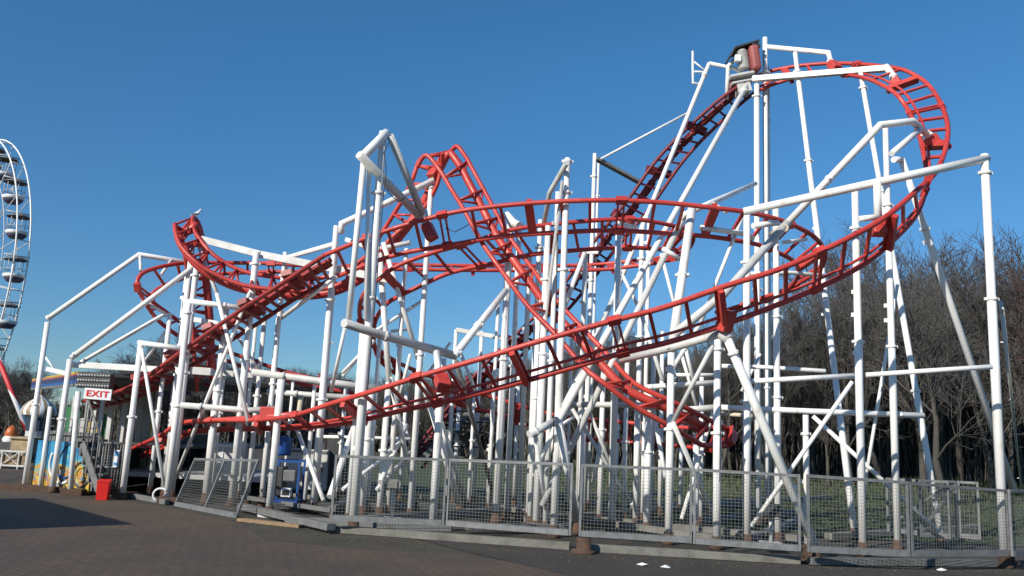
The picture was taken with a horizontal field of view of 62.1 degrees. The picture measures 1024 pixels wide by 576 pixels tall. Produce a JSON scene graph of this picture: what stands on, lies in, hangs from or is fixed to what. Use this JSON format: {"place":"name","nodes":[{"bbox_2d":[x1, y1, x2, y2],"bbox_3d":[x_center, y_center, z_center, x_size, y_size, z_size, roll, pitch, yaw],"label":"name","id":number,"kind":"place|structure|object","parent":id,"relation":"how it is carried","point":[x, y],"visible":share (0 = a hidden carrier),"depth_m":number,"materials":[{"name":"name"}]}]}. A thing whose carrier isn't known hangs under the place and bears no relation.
{"place":"outdoors","nodes":[
{"label":"outdoors","id":0,"kind":"place"},
{"bbox_2d":[0,462,570,575],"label":"paving","id":1,"kind":"structure","parent":0,"point":[49,534],"depth_m":11.34,"materials":[{"name":"asphalt"}]},
{"bbox_2d":[0,425,18,454],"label":"orange topped ride","id":2,"kind":"object","parent":1,"relation":"on","point":[10,431],"visible":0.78,"depth_m":29.21,"materials":[{"name":"orange paint"}]},
{"bbox_2d":[0,450,25,468],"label":"white trellis fence","id":3,"kind":"object","parent":1,"relation":"on","point":[16,461],"visible":0.86,"depth_m":25.40,"materials":[{"name":"paint"}]},
{"bbox_2d":[5,436,43,461],"bbox_3d":[-16.714,5.560,29.330,1.000,0.846,0.900,3,-10,0],"label":"fairground wagon","id":4,"kind":"object","parent":1,"relation":"on","point":[18,443],"visible":0.28,"depth_m":28.97,"materials":[{"name":"beige paint"}]},
{"bbox_2d":[61,488,88,495],"bbox_3d":[-9.314,4.351,18.156,0.420,0.130,0.340,3,-10,0],"label":"packing block","id":5,"kind":"object","parent":1,"relation":"on","point":[75,491],"depth_m":17.99,"materials":[{"name":"wood"}]},
{"bbox_2d":[96,479,112,499],"bbox_3d":[-8.351,4.124,17.400,0.251,0.410,0.250,5,-10,-12],"label":"litter bin","id":6,"kind":"object","parent":1,"relation":"on","point":[103,489],"visible":1,"depth_m":17.30,"materials":[{"name":"red plastic"}]},
{"bbox_2d":[0,371,337,492],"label":"ride station","id":7,"kind":"object","parent":1,"relation":"on","point":[87,456],"visible":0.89,"depth_m":18.97,"materials":[{"name":"grey paint"}]},
{"bbox_2d":[83,388,111,400],"bbox_3d":[-8.923,2.287,18.328,0.592,0.235,0.039,4,-10,0],"label":"exit sign","id":8,"kind":"object","parent":7,"relation":"hanging from","point":[97,394],"visible":1,"depth_m":18.31,"materials":[{"name":"white plastic"}]},
{"bbox_2d":[113,450,119,466],"bbox_3d":[-8.340,3.594,17.932,0.100,0.360,0.020,3,-10,0],"label":"notice board","id":9,"kind":"object","parent":7,"relation":"attached to","point":[116,458],"visible":1,"depth_m":17.93,"materials":[{"name":"white"}]},
{"bbox_2d":[215,442,248,487],"bbox_3d":[-7.055,4.384,21.094,0.688,1.071,0.925,3,-10,0],"label":"equipment cabinet","id":10,"kind":"object","parent":7,"relation":"on","point":[225,450],"visible":0.38,"depth_m":20.71,"materials":[{"name":"metal"}]},
{"bbox_2d":[0,434,1023,571],"bbox_3d":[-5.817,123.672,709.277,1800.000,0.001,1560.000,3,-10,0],"label":"ground","id":11,"kind":"structure","parent":0,"point":[293,536],"depth_m":14.30,"materials":[{"name":"asphalt"}]},
{"bbox_2d":[0,356,25,430],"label":"striped mast","id":12,"kind":"object","parent":11,"relation":"on","point":[10,388],"visible":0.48,"depth_m":39.48,"materials":[{"name":"metal"}]},
{"bbox_2d":[0,139,32,362],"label":"ferris wheel","id":13,"kind":"object","parent":11,"relation":"on","point":[17,199],"visible":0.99,"depth_m":53.83,"materials":[{"name":"white paint"}]},
{"bbox_2d":[0,362,33,426],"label":"bare tree","id":14,"kind":"object","parent":11,"relation":"on","point":[8,400],"visible":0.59,"depth_m":60.34,"materials":[{"name":"brown plant"}]},
{"bbox_2d":[0,372,34,422],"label":"bare tree","id":15,"kind":"object","parent":11,"relation":"on","point":[1,404],"visible":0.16,"depth_m":62.54,"materials":[{"name":"brown plant"}]},
{"bbox_2d":[0,354,46,416],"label":"bare tree","id":16,"kind":"object","parent":11,"relation":"on","point":[16,373],"visible":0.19,"depth_m":66.15,"materials":[{"name":"brown plant"}]},
{"bbox_2d":[0,370,46,433],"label":"bare tree","id":17,"kind":"object","parent":11,"relation":"on","point":[25,378],"visible":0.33,"depth_m":62.27,"materials":[{"name":"brown plant"}]},
{"bbox_2d":[1,389,56,435],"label":"bare tree","id":18,"kind":"object","parent":11,"relation":"on","point":[27,400],"visible":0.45,"depth_m":57.55,"materials":[{"name":"brown plant"}]},
{"bbox_2d":[0,369,57,432],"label":"bare tree","id":19,"kind":"object","parent":11,"relation":"on","point":[28,393],"visible":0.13,"depth_m":62.08,"materials":[{"name":"brown plant"}]},
{"bbox_2d":[20,389,56,436],"bbox_3d":[-18.102,5.092,32.463,1.262,2.711,1.262,3,-10,0],"label":"striped dome kiosk","id":20,"kind":"object","parent":11,"relation":"on","point":[27,407],"visible":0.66,"depth_m":32.15,"materials":[{"name":"white"}]},
{"bbox_2d":[17,370,60,402],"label":"bare tree","id":21,"kind":"object","parent":11,"relation":"on","point":[28,383],"visible":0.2,"depth_m":61.34,"materials":[{"name":"brown plant"}]},
{"bbox_2d":[88,359,143,440],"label":"bare tree","id":22,"kind":"object","parent":11,"relation":"on","point":[115,410],"visible":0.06,"depth_m":59.55,"materials":[{"name":"brown plant"}]},
{"bbox_2d":[93,356,141,439],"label":"bare tree","id":23,"kind":"object","parent":11,"relation":"on","point":[125,394],"visible":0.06,"depth_m":60.33,"materials":[{"name":"brown plant"}]},
{"bbox_2d":[112,491,138,498],"bbox_3d":[-8.181,4.380,18.015,0.420,0.130,0.340,3,-10,0],"label":"packing block","id":24,"kind":"object","parent":11,"relation":"on","point":[116,494],"depth_m":17.85,"materials":[{"name":"wood"}]},
{"bbox_2d":[102,353,162,441],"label":"bare tree","id":25,"kind":"object","parent":11,"relation":"on","point":[119,405],"visible":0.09,"depth_m":57.13,"materials":[{"name":"brown plant"}]},
{"bbox_2d":[111,354,154,410],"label":"bare tree","id":26,"kind":"object","parent":11,"relation":"on","point":[148,361],"visible":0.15,"depth_m":58.27,"materials":[{"name":"brown plant"}]},
{"bbox_2d":[104,345,169,428],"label":"bare tree","id":27,"kind":"object","parent":11,"relation":"on","point":[135,361],"visible":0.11,"depth_m":64.88,"materials":[{"name":"brown plant"}]},
{"bbox_2d":[153,357,172,428],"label":"bare tree","id":28,"kind":"object","parent":11,"relation":"on","point":[164,406],"visible":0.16,"depth_m":60.25,"materials":[{"name":"brown plant"}]},
{"bbox_2d":[156,497,182,504],"bbox_3d":[-6.916,4.299,17.198,0.420,0.130,0.340,3,-10,0],"label":"packing block","id":29,"kind":"object","parent":11,"relation":"on","point":[172,500],"depth_m":17.04,"materials":[{"name":"wood"}]},
{"bbox_2d":[147,328,200,413],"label":"bare tree","id":30,"kind":"object","parent":11,"relation":"on","point":[187,393],"visible":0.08,"depth_m":61.31,"materials":[{"name":"brown plant"}]},
{"bbox_2d":[146,337,217,401],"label":"bare tree","id":31,"kind":"object","parent":11,"relation":"on","point":[159,363],"visible":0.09,"depth_m":59.42,"materials":[{"name":"brown plant"}]},
{"bbox_2d":[178,430,220,467],"bbox_3d":[-8.732,4.602,23.478,0.977,1.296,0.925,3,-10,0],"label":"service hut","id":32,"kind":"object","parent":11,"relation":"on","point":[192,454],"visible":0.19,"depth_m":23.06,"materials":[{"name":"grey metal"}]},
{"bbox_2d":[188,354,237,426],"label":"bare tree","id":33,"kind":"object","parent":11,"relation":"on","point":[204,394],"visible":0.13,"depth_m":57.85,"materials":[{"name":"brown plant"}]},
{"bbox_2d":[174,458,259,517],"bbox_3d":[-5.689,3.751,16.337,2.542,1.049,0.483,-6,-13,43],"label":"fence panel","id":34,"kind":"object","parent":11,"relation":"on","point":[209,509],"visible":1,"depth_m":16.23,"materials":[{"name":"metal"}]},
{"bbox_2d":[208,377,252,441],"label":"bare tree","id":35,"kind":"object","parent":11,"relation":"on","point":[233,403],"visible":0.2,"depth_m":60.97,"materials":[{"name":"brown plant"}]},
{"bbox_2d":[224,378,299,444],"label":"bare tree","id":36,"kind":"object","parent":11,"relation":"on","point":[265,395],"visible":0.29,"depth_m":57.96,"materials":[{"name":"brown plant"}]},
{"bbox_2d":[229,363,296,441],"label":"bare tree","id":37,"kind":"object","parent":11,"relation":"on","point":[267,369],"visible":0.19,"depth_m":60.03,"materials":[{"name":"brown plant"}]},
{"bbox_2d":[237,518,303,527],"bbox_3d":[-4.125,3.998,14.486,1.336,0.055,0.140,-2,-11,25],"label":"plank","id":38,"kind":"object","parent":11,"relation":"on","point":[264,522],"visible":0.99,"depth_m":14.42,"materials":[{"name":"brown wood"}]},
{"bbox_2d":[251,366,316,447],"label":"bare tree","id":39,"kind":"object","parent":11,"relation":"on","point":[288,397],"visible":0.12,"depth_m":61.77,"materials":[{"name":"brown plant"}]},
{"bbox_2d":[274,459,305,502],"bbox_3d":[-4.496,3.895,17.047,0.558,0.898,0.513,3,-10,0],"label":"generator","id":40,"kind":"object","parent":11,"relation":"on","point":[284,474],"visible":0.84,"depth_m":16.89,"materials":[{"name":"blue metal"}]},
{"bbox_2d":[278,435,291,455],"bbox_3d":[-4.648,3.187,17.273,0.370,0.410,0.364,3,-10,0],"label":"water drum","id":41,"kind":"object","parent":40,"relation":"on","point":[285,445],"visible":0.73,"depth_m":17.13,"materials":[{"name":"blue plastic"}]},
{"bbox_2d":[283,367,338,421],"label":"bare tree","id":42,"kind":"object","parent":11,"relation":"on","point":[305,397],"visible":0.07,"depth_m":64.01,"materials":[{"name":"brown plant"}]},
{"bbox_2d":[315,379,350,427],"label":"bare tree","id":43,"kind":"object","parent":11,"relation":"on","point":[333,417],"visible":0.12,"depth_m":62.20,"materials":[{"name":"brown plant"}]},
{"bbox_2d":[347,376,411,453],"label":"bare tree","id":44,"kind":"object","parent":11,"relation":"on","point":[380,396],"visible":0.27,"depth_m":58.70,"materials":[{"name":"brown plant"}]},
{"bbox_2d":[384,479,398,517],"bbox_3d":[-2.085,3.690,14.852,0.300,0.701,0.342,3,-10,0],"label":"floodlight","id":45,"kind":"object","parent":11,"relation":"on","point":[392,482],"visible":0.83,"depth_m":14.80,"materials":[{"name":"white paint"}]},
{"bbox_2d":[397,367,473,433],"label":"bare tree","id":46,"kind":"object","parent":11,"relation":"on","point":[445,405],"visible":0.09,"depth_m":59.19,"materials":[{"name":"brown plant"}]},
{"bbox_2d":[425,375,497,456],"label":"bare tree","id":47,"kind":"object","parent":11,"relation":"on","point":[465,449],"visible":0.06,"depth_m":60.60,"materials":[{"name":"brown plant"}]},
{"bbox_2d":[480,366,520,456],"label":"bare tree","id":48,"kind":"object","parent":11,"relation":"on","point":[485,452],"visible":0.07,"depth_m":61.71,"materials":[{"name":"brown plant"}]},
{"bbox_2d":[0,314,1023,485],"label":"undergrowth","id":49,"kind":"object","parent":11,"relation":"on","point":[909,458],"visible":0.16,"depth_m":48.77,"materials":[{"name":"plant"}]},
{"bbox_2d":[487,359,546,435],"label":"bare tree","id":50,"kind":"object","parent":11,"relation":"on","point":[507,381],"visible":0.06,"depth_m":59.76,"materials":[{"name":"brown plant"}]},
{"bbox_2d":[21,37,1023,568],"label":"roller coaster","id":51,"kind":"object","parent":11,"relation":"on","point":[373,267],"visible":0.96,"depth_m":16.48,"materials":[{"name":"red paint"}]},
{"bbox_2d":[330,455,447,525],"bbox_3d":[-1.971,3.234,13.670,1.817,1.053,0.054,3,-10,0],"label":"fence panel","id":52,"kind":"object","parent":51,"relation":"attached to","point":[387,519],"visible":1,"depth_m":13.64,"materials":[{"name":"metal"}]},
{"bbox_2d":[445,458,573,535],"bbox_3d":[-0.054,3.262,13.420,2.050,1.090,0.050,0,-10,16],"label":"fence panel","id":53,"kind":"object","parent":51,"relation":"attached to","point":[510,527],"visible":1,"depth_m":13.39,"materials":[{"name":"metal"}]},
{"bbox_2d":[579,464,692,542],"bbox_3d":[1.887,3.276,13.004,1.699,1.102,0.050,1,-10,7],"label":"fence panel","id":54,"kind":"object","parent":51,"relation":"attached to","point":[636,536],"visible":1,"depth_m":12.98,"materials":[{"name":"metal"}]},
{"bbox_2d":[228,518,1019,575],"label":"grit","id":55,"kind":"object","parent":11,"relation":"on","point":[642,557],"visible":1,"depth_m":12.40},
{"bbox_2d":[759,504,781,543],"bbox_3d":[4.221,3.841,13.861,0.310,0.652,0.346,3,-10,0],"label":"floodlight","id":56,"kind":"object","parent":11,"relation":"on","point":[778,511],"visible":0.74,"depth_m":13.78,"materials":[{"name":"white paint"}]},
{"bbox_2d":[886,478,951,538],"bbox_3d":[7.521,4.059,15.780,0.050,1.022,1.182,10,-12,-37],"label":"fence panel","id":57,"kind":"object","parent":11,"relation":"on","point":[890,529],"visible":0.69,"depth_m":15.62,"materials":[{"name":"metal"}]},
{"bbox_2d":[918,479,958,537],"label":"fence panel","id":58,"kind":"object","parent":11,"relation":"on","point":[937,509],"visible":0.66,"depth_m":15.57,"materials":[{"name":"metal"}]},
{"bbox_2d":[957,481,980,539],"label":"fence panel","id":59,"kind":"object","parent":11,"relation":"on","point":[975,536],"visible":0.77,"depth_m":15.58,"materials":[{"name":"metal"}]},
{"bbox_2d":[1007,489,1023,556],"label":"fence panel","id":60,"kind":"object","parent":11,"relation":"on","point":[1016,553],"visible":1,"depth_m":13.15,"materials":[{"name":"metal"}]},
{"bbox_2d":[0,0,1023,408],"label":"sky","id":61,"kind":"structure","parent":0,"point":[127,120],"materials":[{"name":"blue"}]},
{"bbox_2d":[175,454,1023,546],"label":"lawn","id":62,"kind":"structure","parent":0,"point":[463,471],"depth_m":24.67,"materials":[{"name":"plant"}]},
{"bbox_2d":[283,448,329,489],"bbox_3d":[-5.231,4.643,21.876,1.110,0.996,0.925,3,-10,0],"label":"equipment cabinet","id":63,"kind":"object","parent":62,"relation":"on","point":[298,453],"visible":0.39,"depth_m":21.46,"materials":[{"name":"metal"}]},
{"bbox_2d":[306,428,350,490],"bbox_3d":[-4.791,4.423,22.120,1.000,1.552,0.925,3,-10,0],"label":"control cabin","id":64,"kind":"object","parent":62,"relation":"on","point":[331,445],"visible":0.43,"depth_m":21.75,"materials":[{"name":"metal"}]},
{"bbox_2d":[400,386,427,450],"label":"bare tree","id":65,"kind":"object","parent":62,"relation":"on","point":[410,399],"visible":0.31,"depth_m":58.87,"materials":[{"name":"brown plant"}]},
{"bbox_2d":[447,367,507,456],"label":"bare tree","id":66,"kind":"object","parent":62,"relation":"on","point":[487,404],"visible":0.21,"depth_m":58.66,"materials":[{"name":"brown plant"}]},
{"bbox_2d":[545,337,577,407],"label":"bare tree","id":67,"kind":"object","parent":62,"relation":"on","point":[564,374],"visible":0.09,"depth_m":47.06,"materials":[{"name":"brown plant"}]},
{"bbox_2d":[546,339,605,429],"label":"bare tree","id":68,"kind":"object","parent":62,"relation":"on","point":[577,347],"visible":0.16,"depth_m":42.11,"materials":[{"name":"brown plant"}]},
{"bbox_2d":[563,321,631,468],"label":"bare tree","id":69,"kind":"object","parent":62,"relation":"on","point":[606,443],"visible":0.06,"depth_m":47.10,"materials":[{"name":"brown plant"}]},
{"bbox_2d":[575,329,660,472],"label":"bare tree","id":70,"kind":"object","parent":62,"relation":"on","point":[621,412],"visible":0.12,"depth_m":42.75,"materials":[{"name":"brown plant"}]},
{"bbox_2d":[593,341,676,464],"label":"bare tree","id":71,"kind":"object","parent":62,"relation":"on","point":[633,410],"visible":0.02,"depth_m":48.53,"materials":[{"name":"brown plant"}]},
{"bbox_2d":[608,343,686,474],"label":"bare tree","id":72,"kind":"object","parent":62,"relation":"on","point":[634,374],"visible":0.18,"depth_m":40.12,"materials":[{"name":"brown plant"}]},
{"bbox_2d":[604,323,698,443],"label":"bare tree","id":73,"kind":"object","parent":62,"relation":"on","point":[649,375],"visible":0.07,"depth_m":46.30,"materials":[{"name":"brown plant"}]},
{"bbox_2d":[656,324,721,467],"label":"bare tree","id":74,"kind":"object","parent":62,"relation":"on","point":[686,463],"visible":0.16,"depth_m":46.74,"materials":[{"name":"brown plant"}]},
{"bbox_2d":[654,347,727,478],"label":"bare tree","id":75,"kind":"object","parent":62,"relation":"on","point":[676,396],"visible":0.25,"depth_m":40.03,"materials":[{"name":"brown plant"}]},
{"bbox_2d":[666,343,741,472],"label":"bare tree","id":76,"kind":"object","parent":62,"relation":"on","point":[704,461],"visible":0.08,"depth_m":44.02,"materials":[{"name":"brown plant"}]},
{"bbox_2d":[681,316,752,473],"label":"bare tree","id":77,"kind":"object","parent":62,"relation":"on","point":[728,453],"visible":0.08,"depth_m":47.26,"materials":[{"name":"brown plant"}]},
{"bbox_2d":[684,323,808,475],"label":"bare tree","id":78,"kind":"object","parent":62,"relation":"on","point":[727,382],"visible":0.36,"depth_m":40.22,"materials":[{"name":"brown plant"}]},
{"bbox_2d":[708,328,789,480],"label":"bare tree","id":79,"kind":"object","parent":62,"relation":"on","point":[735,386],"visible":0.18,"depth_m":40.93,"materials":[{"name":"brown plant"}]},
{"bbox_2d":[731,300,805,479],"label":"bare tree","id":80,"kind":"object","parent":62,"relation":"on","point":[762,452],"visible":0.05,"depth_m":42.77,"materials":[{"name":"brown plant"}]},
{"bbox_2d":[723,289,837,449],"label":"bare tree","id":81,"kind":"object","parent":62,"relation":"on","point":[786,391],"visible":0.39,"depth_m":40.10,"materials":[{"name":"brown plant"}]},
{"bbox_2d":[771,282,847,479],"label":"bare tree","id":82,"kind":"object","parent":62,"relation":"on","point":[801,399],"visible":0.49,"depth_m":42.48,"materials":[{"name":"brown plant"}]},
{"bbox_2d":[752,305,887,480],"bbox_3d":[15.191,5.207,43.251,5.773,9.523,5.368,4,-10,-10],"label":"bare tree","id":83,"kind":"object","parent":62,"relation":"on","point":[812,449],"visible":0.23,"depth_m":42.96,"materials":[{"name":"brown plant"}]},
{"bbox_2d":[787,304,855,484],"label":"bare tree","id":84,"kind":"object","parent":62,"relation":"on","point":[826,435],"visible":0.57,"depth_m":41.59,"materials":[{"name":"brown plant"}]},
{"bbox_2d":[761,298,902,480],"bbox_3d":[17.992,5.388,46.437,7.291,10.537,6.779,5,-10,-16],"label":"bare tree","id":85,"kind":"object","parent":62,"relation":"on","point":[875,399],"visible":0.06,"depth_m":46.13,"materials":[{"name":"brown plant"}]},
{"bbox_2d":[736,238,936,485],"bbox_3d":[18.131,3.562,44.965,8.926,13.745,9.600,9,-12,-33],"label":"bare tree","id":86,"kind":"object","parent":62,"relation":"on","point":[831,267],"visible":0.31,"depth_m":44.08,"materials":[{"name":"brown plant"}]},
{"bbox_2d":[780,269,952,483],"bbox_3d":[16.003,4.092,41.108,5.231,11.063,8.349,5,-10,-12],"label":"bare tree","id":87,"kind":"object","parent":62,"relation":"on","point":[834,308],"visible":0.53,"depth_m":41.08,"materials":[{"name":"brown plant"}]},
{"bbox_2d":[812,281,938,478],"bbox_3d":[20.314,4.994,49.451,6.367,12.556,10.162,2,-10,3],"label":"bare tree","id":88,"kind":"object","parent":62,"relation":"on","point":[881,419],"visible":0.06,"depth_m":47.59,"materials":[{"name":"brown plant"}]},
{"bbox_2d":[794,217,965,445],"bbox_3d":[21.218,3.579,49.178,10.735,15.355,7.550,6,-10,-19],"label":"bare tree","id":89,"kind":"object","parent":62,"relation":"on","point":[876,299],"visible":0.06,"depth_m":49.03,"materials":[{"name":"brown plant"}]},
{"bbox_2d":[828,216,1001,491],"bbox_3d":[19.374,2.793,41.364,7.246,14.002,7.577,0,-10,14],"label":"bare tree","id":90,"kind":"object","parent":62,"relation":"on","point":[922,468],"visible":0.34,"depth_m":40.52,"materials":[{"name":"brown plant"}]},
{"bbox_2d":[873,254,977,406],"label":"bare tree","id":91,"kind":"object","parent":62,"relation":"on","point":[916,275],"visible":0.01,"depth_m":55.97,"materials":[{"name":"brown plant"}]},
{"bbox_2d":[833,272,1023,498],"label":"bare tree","id":92,"kind":"object","parent":62,"relation":"on","point":[950,348],"visible":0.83,"depth_m":33.64,"materials":[{"name":"brown plant"}]},
{"bbox_2d":[873,268,1023,491],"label":"bare tree","id":93,"kind":"object","parent":62,"relation":"on","point":[988,453],"visible":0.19,"depth_m":42.17,"materials":[{"name":"brown plant"}]},
{"bbox_2d":[897,219,1021,479],"bbox_3d":[24.213,3.847,47.065,7.433,14.366,10.569,3,-10,-2],"label":"bare tree","id":94,"kind":"object","parent":62,"relation":"on","point":[941,421],"visible":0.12,"depth_m":46.90,"materials":[{"name":"brown plant"}]},
{"bbox_2d":[909,251,1016,311],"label":"bare tree","id":95,"kind":"object","parent":62,"relation":"on","point":[950,276],"visible":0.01,"depth_m":54.85,"materials":[{"name":"brown plant"}]},
{"bbox_2d":[908,242,1022,483],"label":"bare tree","id":96,"kind":"object","parent":62,"relation":"on","point":[959,463],"visible":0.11,"depth_m":46.14,"materials":[{"name":"brown plant"}]},
{"bbox_2d":[916,286,1020,484],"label":"bare tree","id":97,"kind":"object","parent":62,"relation":"on","point":[982,461],"visible":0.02,"depth_m":48.67,"materials":[{"name":"brown plant"}]},
{"bbox_2d":[933,238,1023,424],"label":"bare tree","id":98,"kind":"object","parent":62,"relation":"on","point":[981,311],"visible":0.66,"depth_m":41.81,"materials":[{"name":"brown plant"}]},
{"bbox_2d":[936,273,1023,488],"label":"bare tree","id":99,"kind":"object","parent":62,"relation":"on","point":[1009,443],"visible":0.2,"depth_m":42.80,"materials":[{"name":"brown plant"}]},
{"bbox_2d":[938,222,1023,390],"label":"bare tree","id":100,"kind":"object","parent":62,"relation":"on","point":[1017,290],"visible":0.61,"depth_m":41.97,"materials":[{"name":"brown plant"}]},
{"bbox_2d":[958,251,1023,486],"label":"bare tree","id":101,"kind":"object","parent":62,"relation":"on","point":[998,293],"visible":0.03,"depth_m":48.38,"materials":[{"name":"brown plant"}]},
{"bbox_2d":[996,245,1023,338],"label":"bare tree","id":102,"kind":"object","parent":62,"relation":"on","point":[1011,284],"visible":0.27,"depth_m":43.31,"materials":[{"name":"brown plant"}]},
{"bbox_2d":[419,539,1023,575],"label":"tarmac strip","id":103,"kind":"object","parent":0,"point":[577,566],"visible":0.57,"depth_m":11.98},
{"bbox_2d":[693,468,800,550],"bbox_3d":[3.488,3.291,12.669,1.540,1.107,0.050,1,-10,12],"label":"fence panel","id":104,"kind":"object","parent":103,"relation":"on","point":[750,544],"visible":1,"depth_m":12.64,"materials":[{"name":"metal"}]},
{"bbox_2d":[806,474,910,556],"bbox_3d":[5.075,3.333,12.483,1.506,1.107,0.050,3,-10,-1],"label":"fence panel","id":105,"kind":"object","parent":103,"relation":"on","point":[859,551],"visible":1,"depth_m":12.46,"materials":[{"name":"metal"}]},
{"bbox_2d":[908,482,1010,556],"bbox_3d":[6.780,3.498,12.851,1.983,1.066,0.050,6,-10,-20],"label":"fence panel","id":106,"kind":"object","parent":103,"relation":"on","point":[943,553],"visible":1,"depth_m":12.80,"materials":[{"name":"metal"}]},
{"bbox_2d":[550,459,1023,507],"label":"rough grass","id":107,"kind":"structure","parent":0,"point":[724,476],"depth_m":37.71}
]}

